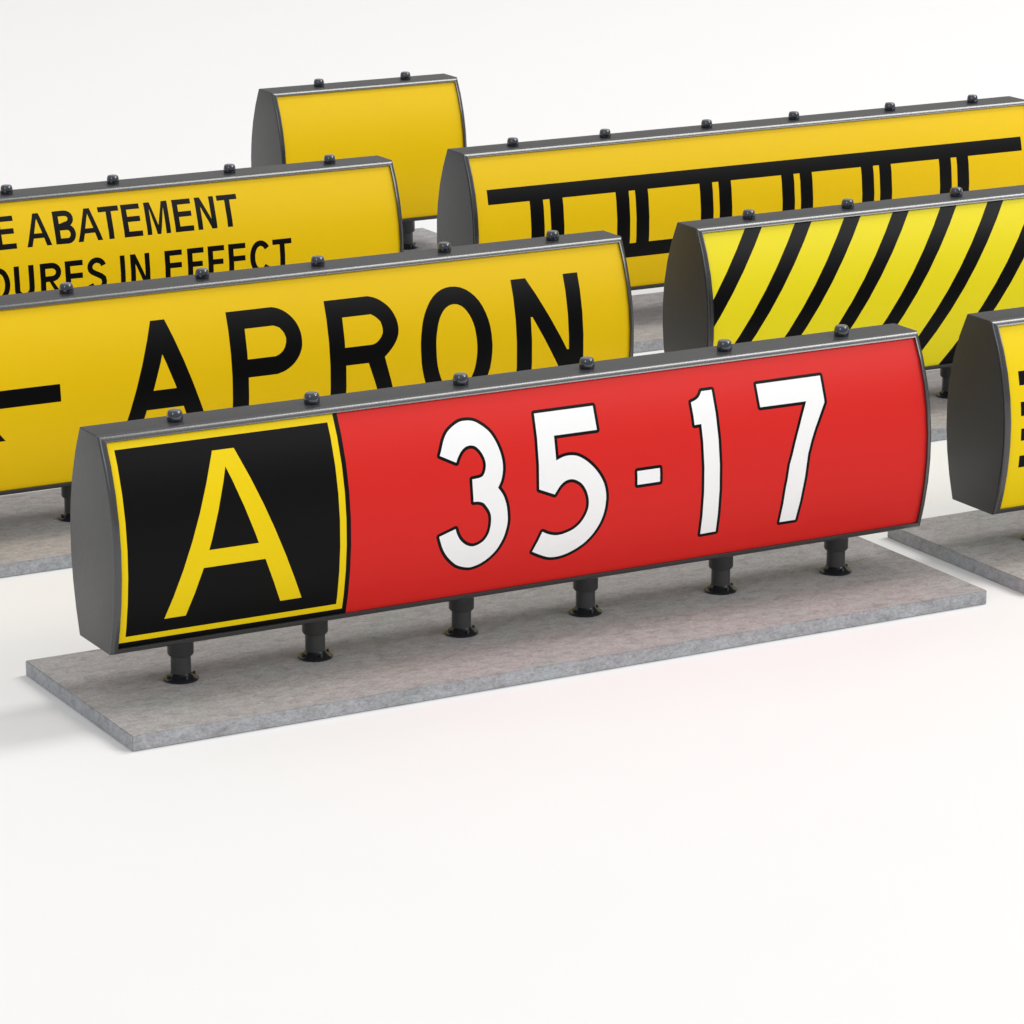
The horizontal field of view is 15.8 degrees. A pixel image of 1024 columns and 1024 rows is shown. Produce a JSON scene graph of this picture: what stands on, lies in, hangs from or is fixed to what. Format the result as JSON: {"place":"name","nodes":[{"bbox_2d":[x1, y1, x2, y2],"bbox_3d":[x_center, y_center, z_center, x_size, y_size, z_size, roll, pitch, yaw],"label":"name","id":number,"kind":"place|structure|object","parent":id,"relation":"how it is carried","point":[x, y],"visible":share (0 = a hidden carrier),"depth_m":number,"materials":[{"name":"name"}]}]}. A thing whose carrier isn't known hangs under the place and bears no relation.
{"place":"outdoors","nodes":[
{"label":"outdoors","id":0,"kind":"place"},
{"bbox_2d":[0,0,1023,1023],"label":"ground","id":1,"kind":"structure","parent":0,"point":[822,828],"depth_m":15.83,"materials":[{"name":"white"}]},
{"bbox_2d":[0,488,71,577],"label":"concrete slab","id":2,"kind":"structure","parent":1,"relation":"on","point":[35,535],"depth_m":19.33,"materials":[{"name":"grey concrete"}]},
{"bbox_2d":[0,230,633,521],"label":"airfield sign","id":3,"kind":"object","parent":2,"relation":"on","point":[73,360],"visible":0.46,"depth_m":19.79,"materials":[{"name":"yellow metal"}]},
{"bbox_2d":[404,228,436,251],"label":"concrete slab","id":4,"kind":"structure","parent":1,"relation":"on","point":[424,239],"depth_m":26.96,"materials":[{"name":"grey concrete"}]},
{"bbox_2d":[251,71,466,249],"bbox_3d":[-1.083,-2.478,26.324,1.476,1.276,0.514,-8,18,-28],"label":"airfield sign","id":5,"kind":"object","parent":4,"relation":"on","point":[413,128],"visible":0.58,"depth_m":26.11,"materials":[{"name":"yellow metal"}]},
{"bbox_2d":[26,536,986,751],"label":"concrete slab","id":6,"kind":"structure","parent":1,"relation":"on","point":[243,683],"depth_m":17.52,"materials":[{"name":"grey concrete"}]},
{"bbox_2d":[70,323,930,683],"bbox_3d":[0.047,-0.077,17.645,4.429,1.276,0.514,-8,18,-28],"label":"airfield sign","id":7,"kind":"object","parent":6,"relation":"on","point":[312,513],"visible":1,"depth_m":17.32,"materials":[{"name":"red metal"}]},
{"bbox_2d":[632,292,663,352],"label":"concrete slab","id":8,"kind":"structure","parent":1,"relation":"on","point":[648,320],"depth_m":24.27,"materials":[{"name":"grey concrete"}]},
{"bbox_2d":[437,94,1023,290],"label":"airfield sign","id":9,"kind":"object","parent":8,"relation":"on","point":[642,193],"visible":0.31,"depth_m":24.23,"materials":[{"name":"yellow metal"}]},
{"bbox_2d":[926,369,946,441],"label":"concrete slab","id":10,"kind":"structure","parent":1,"relation":"on","point":[938,408],"depth_m":22.02,"materials":[{"name":"grey concrete"}]},
{"bbox_2d":[663,185,1023,398],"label":"airfield sign","id":11,"kind":"object","parent":10,"relation":"on","point":[934,270],"visible":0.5,"depth_m":21.50,"materials":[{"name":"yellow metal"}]},
{"bbox_2d":[887,510,1023,593],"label":"concrete slab","id":12,"kind":"structure","parent":1,"relation":"on","point":[984,544],"depth_m":19.25,"materials":[{"name":"grey concrete"}]},
{"bbox_2d":[946,307,1023,539],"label":"airfield sign","id":13,"kind":"object","parent":12,"relation":"on","point":[985,426],"visible":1,"depth_m":18.82,"materials":[{"name":"yellow metal"}]},
{"bbox_3d":[-2.732,-0.725,22.509,4.615,0.072,1.249,-8,18,-28],"label":"concrete slab","id":14,"kind":"object","parent":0,"visible":0},
{"bbox_2d":[0,154,403,294],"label":"airfield sign","id":15,"kind":"object","parent":14,"relation":"on","point":[113,228],"visible":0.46,"depth_m":22.49,"materials":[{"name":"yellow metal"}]}
]}

